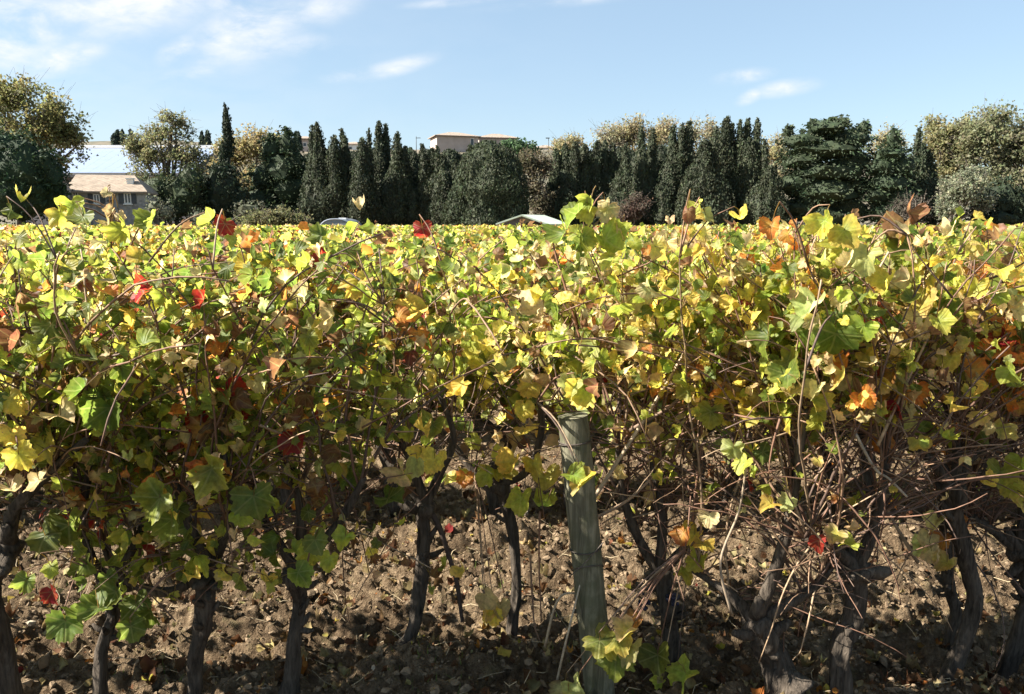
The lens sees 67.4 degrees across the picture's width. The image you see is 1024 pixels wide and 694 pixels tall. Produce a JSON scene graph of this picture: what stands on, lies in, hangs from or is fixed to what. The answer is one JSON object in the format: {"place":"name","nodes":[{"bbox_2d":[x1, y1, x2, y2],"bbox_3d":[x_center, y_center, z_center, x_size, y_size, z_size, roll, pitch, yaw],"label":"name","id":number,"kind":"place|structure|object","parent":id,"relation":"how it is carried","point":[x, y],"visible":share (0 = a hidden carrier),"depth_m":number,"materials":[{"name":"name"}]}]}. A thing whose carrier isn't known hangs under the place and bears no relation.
{"place":"outdoors","nodes":[
{"label":"outdoors","id":0,"kind":"place"},
{"bbox_2d":[0,140,1022,225],"bbox_3d":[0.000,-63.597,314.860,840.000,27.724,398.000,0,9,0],"label":"hill","id":1,"kind":"structure","parent":0,"point":[162,142],"depth_m":204.49,"materials":[{"name":"green plant"}]},
{"bbox_2d":[428,132,480,152],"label":"hill villa","id":2,"kind":"object","parent":1,"relation":"on","point":[459,142],"visible":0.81,"depth_m":224.82,"materials":[{"name":"paint"}]},
{"bbox_2d":[478,134,518,143],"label":"hill house","id":3,"kind":"structure","parent":1,"relation":"on","point":[498,138],"depth_m":237.90,"materials":[{"name":"tile"}]},
{"bbox_2d":[499,137,542,155],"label":"garden pine","id":4,"kind":"object","parent":1,"relation":"on","point":[515,145],"visible":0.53,"depth_m":144.79,"materials":[{"name":"green plant"}]},
{"bbox_2d":[0,331,1023,693],"bbox_3d":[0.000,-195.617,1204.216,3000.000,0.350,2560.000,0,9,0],"label":"ground","id":5,"kind":"structure","parent":0,"point":[902,643],"depth_m":3.17,"materials":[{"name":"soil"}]},
{"bbox_2d":[0,224,31,268],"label":"grape vine","id":6,"kind":"object","parent":5,"relation":"on","point":[7,236],"visible":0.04,"depth_m":7.50,"materials":[{"name":"yellow plant"}]},
{"bbox_2d":[0,119,74,225],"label":"round pine","id":7,"kind":"object","parent":5,"relation":"on","point":[25,165],"visible":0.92,"depth_m":63.22,"materials":[{"name":"green plant"}]},
{"bbox_2d":[0,69,98,224],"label":"plane tree","id":8,"kind":"object","parent":5,"relation":"on","point":[50,123],"visible":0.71,"depth_m":80.24,"materials":[{"name":"green plant"}]},
{"bbox_2d":[0,259,112,574],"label":"grape vine","id":9,"kind":"object","parent":5,"relation":"on","point":[14,571],"visible":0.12,"depth_m":2.55,"materials":[{"name":"green plant"}]},
{"bbox_2d":[5,244,121,319],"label":"grape vine","id":10,"kind":"object","parent":5,"relation":"on","point":[25,251],"visible":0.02,"depth_m":5.94,"materials":[{"name":"yellow plant"}]},
{"bbox_2d":[6,228,170,323],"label":"grape vine","id":11,"kind":"object","parent":5,"relation":"on","point":[65,241],"visible":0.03,"depth_m":7.57,"materials":[{"name":"yellow plant"}]},
{"bbox_2d":[63,175,159,225],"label":"stone house","id":12,"kind":"structure","parent":5,"relation":"on","point":[130,192],"depth_m":69.23,"materials":[{"name":"stone"}]},
{"bbox_2d":[118,193,136,204],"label":"window","id":13,"kind":"structure","parent":12,"relation":"in","point":[124,198],"depth_m":69.12,"materials":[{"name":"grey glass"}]},
{"bbox_2d":[0,236,223,348],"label":"grape vine","id":14,"kind":"object","parent":5,"relation":"on","point":[99,251],"visible":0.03,"depth_m":5.66,"materials":[{"name":"yellow plant"}]},
{"bbox_2d":[110,128,134,144],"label":"cypress tree","id":15,"kind":"object","parent":5,"relation":"on","point":[116,138],"visible":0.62,"depth_m":164.67,"materials":[{"name":"green plant"}]},
{"bbox_2d":[26,145,241,225],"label":"farm hall","id":16,"kind":"structure","parent":5,"relation":"on","point":[108,160],"depth_m":97.55,"materials":[{"name":"white metal"}]},
{"bbox_2d":[0,234,271,509],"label":"grape vine","id":17,"kind":"object","parent":5,"relation":"on","point":[108,280],"visible":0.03,"depth_m":4.09,"materials":[{"name":"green plant"}]},
{"bbox_2d":[0,186,279,693],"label":"grape vine","id":18,"kind":"object","parent":5,"relation":"on","point":[16,473],"visible":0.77,"depth_m":2.08,"materials":[{"name":"yellow plant"}]},
{"bbox_2d":[0,195,305,693],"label":"grape vine","id":19,"kind":"object","parent":5,"relation":"on","point":[155,502],"visible":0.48,"depth_m":2.24,"materials":[{"name":"green plant"}]},
{"bbox_2d":[87,225,224,334],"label":"grape vine","id":20,"kind":"object","parent":5,"relation":"on","point":[122,255],"visible":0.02,"depth_m":7.46,"materials":[{"name":"yellow plant"}]},
{"bbox_2d":[143,193,176,225],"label":"olive bush","id":21,"kind":"object","parent":5,"relation":"on","point":[165,211],"visible":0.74,"depth_m":68.69,"materials":[{"name":"green plant"}]},
{"bbox_2d":[3,244,322,489],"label":"grape vine","id":22,"kind":"object","parent":5,"relation":"on","point":[123,277],"visible":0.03,"depth_m":4.03,"materials":[{"name":"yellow plant"}]},
{"bbox_2d":[118,104,212,224],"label":"poplar tree","id":23,"kind":"object","parent":5,"relation":"on","point":[148,156],"visible":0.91,"depth_m":77.19,"materials":[{"name":"green plant"}]},
{"bbox_2d":[141,162,207,224],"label":"laurel bush","id":24,"kind":"object","parent":5,"relation":"on","point":[181,193],"visible":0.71,"depth_m":74.77,"materials":[{"name":"green plant"}]},
{"bbox_2d":[131,224,217,248],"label":"grape vine","id":25,"kind":"object","parent":5,"relation":"on","point":[151,238],"visible":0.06,"depth_m":14.01,"materials":[{"name":"yellow plant"}]},
{"bbox_2d":[195,158,252,221],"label":"holm oak","id":26,"kind":"object","parent":5,"relation":"on","point":[224,189],"visible":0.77,"depth_m":76.49,"materials":[{"name":"green plant"}]},
{"bbox_2d":[217,102,235,218],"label":"thin cypress","id":27,"kind":"object","parent":5,"relation":"on","point":[226,148],"visible":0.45,"depth_m":81.76,"materials":[{"name":"green plant"}]},
{"bbox_2d":[188,199,264,225],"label":"olive bush","id":28,"kind":"object","parent":5,"relation":"on","point":[242,208],"visible":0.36,"depth_m":70.56,"materials":[{"name":"green plant"}]},
{"bbox_2d":[0,185,457,693],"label":"grape vine","id":29,"kind":"object","parent":5,"relation":"on","point":[246,505],"visible":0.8,"depth_m":2.23,"materials":[{"name":"green plant"}]},
{"bbox_2d":[203,122,281,191],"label":"plane tree","id":30,"kind":"object","parent":5,"relation":"on","point":[245,147],"visible":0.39,"depth_m":93.97,"materials":[{"name":"yellow plant"}]},
{"bbox_2d":[146,218,392,436],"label":"grape vine","id":31,"kind":"object","parent":5,"relation":"on","point":[176,233],"visible":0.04,"depth_m":5.70,"materials":[{"name":"yellow plant"}]},
{"bbox_2d":[234,204,313,225],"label":"olive bush","id":32,"kind":"object","parent":5,"relation":"on","point":[281,216],"visible":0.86,"depth_m":66.28,"materials":[{"name":"green plant"}]},
{"bbox_2d":[242,125,307,215],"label":"cedar tree","id":33,"kind":"object","parent":5,"relation":"on","point":[276,175],"visible":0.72,"depth_m":83.16,"materials":[{"name":"green plant"}]},
{"bbox_2d":[127,229,448,509],"bbox_3d":[-1.225,0.145,4.231,1.977,1.587,0.801,1,9,7],"label":"grape vine","id":34,"kind":"object","parent":5,"relation":"on","point":[392,248],"visible":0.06,"depth_m":4.08,"materials":[{"name":"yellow plant"}]},
{"bbox_2d":[296,121,330,224],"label":"cypress tree","id":35,"kind":"object","parent":5,"relation":"on","point":[311,189],"visible":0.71,"depth_m":80.31,"materials":[{"name":"green plant"}]},
{"bbox_2d":[320,128,352,221],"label":"cypress tree","id":36,"kind":"object","parent":5,"relation":"on","point":[337,164],"visible":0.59,"depth_m":80.03,"materials":[{"name":"green plant"}]},
{"bbox_2d":[117,214,587,645],"bbox_3d":[-0.452,0.355,2.780,1.431,1.645,1.100,4,10,24],"label":"grape vine","id":37,"kind":"object","parent":5,"relation":"on","point":[425,465],"visible":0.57,"depth_m":2.70,"materials":[{"name":"green plant"}]},
{"bbox_2d":[339,127,384,225],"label":"cypress tree","id":38,"kind":"object","parent":5,"relation":"on","point":[362,181],"visible":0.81,"depth_m":79.19,"materials":[{"name":"green plant"}]},
{"bbox_2d":[133,195,596,514],"bbox_3d":[-0.746,0.041,4.385,2.543,1.801,1.411,-1,9,-7],"label":"grape vine","id":39,"kind":"object","parent":5,"relation":"on","point":[368,227],"visible":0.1,"depth_m":4.16,"materials":[{"name":"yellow plant"}]},
{"bbox_2d":[73,207,668,693],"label":"grape vine","id":40,"kind":"object","parent":5,"relation":"on","point":[309,543],"visible":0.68,"depth_m":2.38,"materials":[{"name":"green plant"}]},
{"bbox_2d":[274,233,477,370],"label":"grape vine","id":41,"kind":"object","parent":5,"relation":"on","point":[420,241],"visible":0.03,"depth_m":7.37,"materials":[{"name":"yellow plant"}]},
{"bbox_2d":[372,120,391,195],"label":"cypress tree","id":42,"kind":"object","parent":5,"relation":"on","point":[382,155],"visible":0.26,"depth_m":84.99,"materials":[{"name":"green plant"}]},
{"bbox_2d":[379,131,416,225],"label":"cypress tree","id":43,"kind":"object","parent":5,"relation":"on","point":[396,187],"visible":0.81,"depth_m":81.47,"materials":[{"name":"green plant"}]},
{"bbox_2d":[410,149,419,189],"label":"cypress tree","id":44,"kind":"object","parent":5,"relation":"on","point":[414,159],"visible":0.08,"depth_m":87.22,"materials":[{"name":"green plant"}]},
{"bbox_2d":[359,226,475,280],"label":"grape vine","id":45,"kind":"object","parent":5,"relation":"on","point":[397,238],"visible":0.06,"depth_m":12.21,"materials":[{"name":"yellow plant"}]},
{"bbox_2d":[404,143,440,225],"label":"cypress tree","id":46,"kind":"object","parent":5,"relation":"on","point":[427,171],"visible":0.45,"depth_m":81.42,"materials":[{"name":"green plant"}]},
{"bbox_2d":[425,151,454,224],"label":"cypress tree","id":47,"kind":"object","parent":5,"relation":"on","point":[442,184],"visible":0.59,"depth_m":80.22,"materials":[{"name":"green plant"}]},
{"bbox_2d":[441,148,462,170],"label":"cypress tree","id":48,"kind":"object","parent":5,"relation":"on","point":[453,155],"visible":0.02,"depth_m":88.20,"materials":[{"name":"green plant"}]},
{"bbox_2d":[395,255,533,435],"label":"grape vine","id":49,"kind":"object","parent":5,"relation":"on","point":[517,272],"visible":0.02,"depth_m":5.85,"materials":[{"name":"yellow plant"}]},
{"bbox_2d":[275,247,654,516],"bbox_3d":[-0.206,0.227,4.288,2.260,1.585,0.744,2,10,13],"label":"grape vine","id":50,"kind":"object","parent":5,"relation":"on","point":[493,501],"visible":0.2,"depth_m":4.18,"materials":[{"name":"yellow plant"}]},
{"bbox_2d":[401,224,560,283],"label":"grape vine","id":51,"kind":"object","parent":5,"relation":"on","point":[530,243],"visible":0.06,"depth_m":7.51,"materials":[{"name":"yellow plant"}]},
{"bbox_2d":[439,140,529,225],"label":"tree","id":52,"kind":"object","parent":5,"relation":"on","point":[487,186],"visible":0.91,"depth_m":73.94,"materials":[{"name":"green plant"}]},
{"bbox_2d":[342,289,664,642],"bbox_3d":[-0.043,0.481,2.972,1.262,1.466,0.722,3,10,17],"label":"grape vine","id":53,"kind":"object","parent":5,"relation":"on","point":[501,479],"visible":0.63,"depth_m":2.87,"materials":[{"name":"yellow plant"}]},
{"bbox_2d":[0,389,1023,693],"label":"soil clods","id":54,"kind":"object","parent":5,"relation":"on","point":[404,671],"visible":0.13,"depth_m":3.08,"materials":[{"name":"brown soil"}]},
{"bbox_2d":[2,393,1023,693],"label":"fallen leaves","id":55,"kind":"object","parent":5,"relation":"on","point":[148,665],"visible":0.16,"depth_m":3.00,"materials":[{"name":"brown plant"}]},
{"bbox_2d":[10,223,1016,238],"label":"vine rows","id":56,"kind":"object","parent":5,"relation":"on","point":[338,226],"visible":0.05,"depth_m":31.39,"materials":[{"name":"yellow plant"}]},
{"bbox_2d":[496,215,565,225],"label":"field shed","id":57,"kind":"structure","parent":5,"relation":"on","point":[538,219],"depth_m":65.70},
{"bbox_2d":[515,145,563,220],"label":"brown thicket","id":58,"kind":"object","parent":5,"relation":"on","point":[534,165],"visible":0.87,"depth_m":81.69,"materials":[{"name":"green plant"}]},
{"bbox_2d":[58,466,1022,693],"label":"weeds","id":59,"kind":"object","parent":5,"relation":"on","point":[510,589],"visible":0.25,"depth_m":2.80,"materials":[{"name":"green plant"}]},
{"bbox_2d":[382,226,750,524],"bbox_3d":[0.393,0.214,4.266,2.381,1.752,0.846,0,9,2],"label":"grape vine","id":60,"kind":"object","parent":5,"relation":"on","point":[551,439],"visible":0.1,"depth_m":4.12,"materials":[{"name":"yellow plant"}]},
{"bbox_2d":[556,585,579,679],"bbox_3d":[0.163,0.985,2.544,0.056,0.456,0.125,-7,12,-37],"label":"dry stick","id":61,"kind":"object","parent":5,"relation":"on","point":[562,655],"visible":0.86,"depth_m":2.48,"materials":[{"name":"wood"}]},
{"bbox_2d":[545,129,592,178],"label":"plane tree","id":62,"kind":"object","parent":5,"relation":"on","point":[570,139],"visible":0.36,"depth_m":100.07,"materials":[{"name":"yellow plant"}]},
{"bbox_2d":[427,227,713,429],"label":"grape vine","id":63,"kind":"object","parent":5,"relation":"on","point":[487,231],"visible":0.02,"depth_m":5.69,"materials":[{"name":"yellow plant"}]},
{"bbox_2d":[543,141,599,225],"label":"cypress tree","id":64,"kind":"object","parent":5,"relation":"on","point":[571,177],"visible":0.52,"depth_m":83.31,"materials":[{"name":"green plant"}]},
{"bbox_2d":[558,412,614,693],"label":"vineyard post","id":65,"kind":"object","parent":5,"relation":"on","point":[585,545],"visible":0.91,"depth_m":2.45,"materials":[{"name":"grey wood"}]},
{"bbox_2d":[506,219,671,302],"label":"grape vine","id":66,"kind":"object","parent":5,"relation":"on","point":[571,243],"visible":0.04,"depth_m":7.54,"materials":[{"name":"yellow plant"}]},
{"bbox_2d":[589,139,619,206],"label":"cypress tree","id":67,"kind":"object","parent":5,"relation":"on","point":[604,165],"visible":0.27,"depth_m":84.15,"materials":[{"name":"green plant"}]},
{"bbox_2d":[587,118,634,153],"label":"plane tree","id":68,"kind":"object","parent":5,"relation":"on","point":[610,135],"visible":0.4,"depth_m":100.05,"materials":[{"name":"beige plant"}]},
{"bbox_2d":[598,143,644,225],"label":"cypress tree","id":69,"kind":"object","parent":5,"relation":"on","point":[624,180],"visible":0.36,"depth_m":81.80,"materials":[{"name":"green plant"}]},
{"bbox_2d":[616,146,637,174],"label":"cypress tree","id":70,"kind":"object","parent":5,"relation":"on","point":[632,153],"visible":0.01,"depth_m":89.19,"materials":[{"name":"green plant"}]},
{"bbox_2d":[614,110,653,151],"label":"plane tree","id":71,"kind":"object","parent":5,"relation":"on","point":[631,139],"visible":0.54,"depth_m":100.29,"materials":[{"name":"beige plant"}]},
{"bbox_2d":[616,189,652,224],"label":"rust bush","id":72,"kind":"object","parent":5,"relation":"on","point":[632,209],"visible":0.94,"depth_m":78.33,"materials":[{"name":"brown plant"}]},
{"bbox_2d":[633,125,659,225],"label":"cypress tree","id":73,"kind":"object","parent":5,"relation":"on","point":[647,169],"visible":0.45,"depth_m":82.97,"materials":[{"name":"green plant"}]},
{"bbox_2d":[643,113,685,145],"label":"plane tree","id":74,"kind":"object","parent":5,"relation":"on","point":[662,130],"visible":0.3,"depth_m":99.80,"materials":[{"name":"beige plant"}]},
{"bbox_2d":[649,120,695,225],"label":"cypress tree","id":75,"kind":"object","parent":5,"relation":"on","point":[678,158],"visible":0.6,"depth_m":82.31,"materials":[{"name":"green plant"}]},
{"bbox_2d":[511,231,837,497],"bbox_3d":[1.107,0.197,4.152,2.319,1.642,1.287,-2,10,-15],"label":"grape vine","id":76,"kind":"object","parent":5,"relation":"on","point":[747,237],"visible":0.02,"depth_m":4.18,"materials":[{"name":"green plant"}]},
{"bbox_2d":[438,185,930,693],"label":"grape vine","id":77,"kind":"object","parent":5,"relation":"on","point":[616,655],"visible":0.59,"depth_m":2.53,"materials":[{"name":"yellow plant"}]},
{"bbox_2d":[679,113,721,154],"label":"plane tree","id":78,"kind":"object","parent":5,"relation":"on","point":[708,132],"visible":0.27,"depth_m":100.00,"materials":[{"name":"beige plant"}]},
{"bbox_2d":[674,134,737,225],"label":"cypress tree","id":79,"kind":"object","parent":5,"relation":"on","point":[704,179],"visible":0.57,"depth_m":79.15,"materials":[{"name":"green plant"}]},
{"bbox_2d":[713,115,741,222],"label":"cypress tree","id":80,"kind":"object","parent":5,"relation":"on","point":[726,135],"visible":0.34,"depth_m":81.23,"materials":[{"name":"green plant"}]},
{"bbox_2d":[591,218,875,433],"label":"grape vine","id":81,"kind":"object","parent":5,"relation":"on","point":[731,224],"depth_m":5.78,"materials":[{"name":"yellow plant"}]},
{"bbox_2d":[730,117,763,224],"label":"cypress tree","id":82,"kind":"object","parent":5,"relation":"on","point":[747,151],"visible":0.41,"depth_m":80.89,"materials":[{"name":"green plant"}]},
{"bbox_2d":[683,219,813,254],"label":"grape vine","id":83,"kind":"object","parent":5,"relation":"on","point":[727,235],"visible":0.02,"depth_m":10.78,"materials":[{"name":"yellow plant"}]},
{"bbox_2d":[572,246,945,520],"bbox_3d":[1.278,0.187,4.181,2.164,1.587,0.948,1,9,6],"label":"grape vine","id":84,"kind":"object","parent":5,"relation":"on","point":[764,267],"visible":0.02,"depth_m":4.07,"materials":[{"name":"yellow plant"}]},
{"bbox_2d":[735,138,790,224],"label":"cypress tree","id":85,"kind":"object","parent":5,"relation":"on","point":[764,198],"visible":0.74,"depth_m":78.58,"materials":[{"name":"green plant"}]},
{"bbox_2d":[518,189,1023,693],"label":"grape vine","id":86,"kind":"object","parent":5,"relation":"on","point":[782,329],"visible":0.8,"depth_m":2.29,"materials":[{"name":"green plant"}]},
{"bbox_2d":[762,132,793,193],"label":"plane tree","id":87,"kind":"object","parent":5,"relation":"on","point":[777,147],"visible":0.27,"depth_m":100.64,"materials":[{"name":"beige plant"}]},
{"bbox_2d":[605,204,1023,693],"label":"grape vine","id":88,"kind":"object","parent":5,"relation":"on","point":[838,337],"visible":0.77,"depth_m":2.27,"materials":[{"name":"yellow plant"}]},
{"bbox_2d":[773,114,878,225],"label":"cedar tree","id":89,"kind":"object","parent":5,"relation":"on","point":[834,179],"visible":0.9,"depth_m":78.62,"materials":[{"name":"green plant"}]},
{"bbox_2d":[630,194,1023,682],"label":"grape vine","id":90,"kind":"object","parent":5,"relation":"on","point":[957,654],"visible":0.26,"depth_m":2.55,"materials":[{"name":"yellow plant"}]},
{"bbox_2d":[676,226,1022,502],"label":"grape vine","id":91,"kind":"object","parent":5,"relation":"on","point":[866,477],"visible":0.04,"depth_m":4.53,"materials":[{"name":"yellow plant"}]},
{"bbox_2d":[864,117,912,157],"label":"plane tree","id":92,"kind":"object","parent":5,"relation":"on","point":[881,137],"visible":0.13,"depth_m":100.19,"materials":[{"name":"beige plant"}]},
{"bbox_2d":[860,125,925,224],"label":"cedar tree","id":93,"kind":"object","parent":5,"relation":"on","point":[893,166],"visible":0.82,"depth_m":77.43,"materials":[{"name":"green plant"}]},
{"bbox_2d":[881,188,940,225],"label":"brown thicket","id":94,"kind":"object","parent":5,"relation":"on","point":[904,215],"visible":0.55,"depth_m":75.48,"materials":[{"name":"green plant"}]},
{"bbox_2d":[906,126,941,225],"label":"cypress tree","id":95,"kind":"object","parent":5,"relation":"on","point":[925,175],"visible":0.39,"depth_m":79.91,"materials":[{"name":"green plant"}]},
{"bbox_2d":[837,206,1022,516],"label":"grape vine","id":96,"kind":"object","parent":5,"relation":"on","point":[996,230],"visible":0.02,"depth_m":4.13,"materials":[{"name":"yellow plant"}]},
{"bbox_2d":[842,231,1023,682],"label":"grape vine","id":97,"kind":"object","parent":5,"relation":"on","point":[1011,539],"visible":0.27,"depth_m":2.79,"materials":[{"name":"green plant"}]},
{"bbox_2d":[857,210,1023,666],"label":"grape vine","id":98,"kind":"object","parent":5,"relation":"on","point":[940,558],"visible":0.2,"depth_m":2.73,"materials":[{"name":"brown plant"}]},
{"bbox_2d":[913,107,983,221],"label":"plane tree","id":99,"kind":"object","parent":5,"relation":"on","point":[938,139],"visible":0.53,"depth_m":86.50,"materials":[{"name":"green plant"}]},
{"bbox_2d":[929,152,1001,221],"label":"olive tree","id":100,"kind":"object","parent":5,"relation":"on","point":[964,187],"visible":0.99,"depth_m":75.99,"materials":[{"name":"green plant"}]},
{"bbox_2d":[920,226,1021,394],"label":"grape vine","id":101,"kind":"object","parent":5,"relation":"on","point":[932,231],"visible":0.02,"depth_m":5.76,"materials":[{"name":"yellow plant"}]},
{"bbox_2d":[919,251,1023,509],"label":"grape vine","id":102,"kind":"object","parent":5,"relation":"on","point":[976,341],"visible":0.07,"depth_m":2.51,"materials":[{"name":"brown plant"}]},
{"bbox_2d":[939,95,1023,205],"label":"plane tree","id":103,"kind":"object","parent":5,"relation":"on","point":[993,130],"visible":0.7,"depth_m":84.27,"materials":[{"name":"green plant"}]},
{"bbox_2d":[963,174,1023,225],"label":"laurel bush","id":104,"kind":"object","parent":5,"relation":"on","point":[1009,207],"visible":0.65,"depth_m":77.72,"materials":[{"name":"green plant"}]},
{"bbox_2d":[0,0,1023,166],"label":"sky","id":105,"kind":"structure","parent":0,"point":[536,70],"materials":[{"name":"blue"}]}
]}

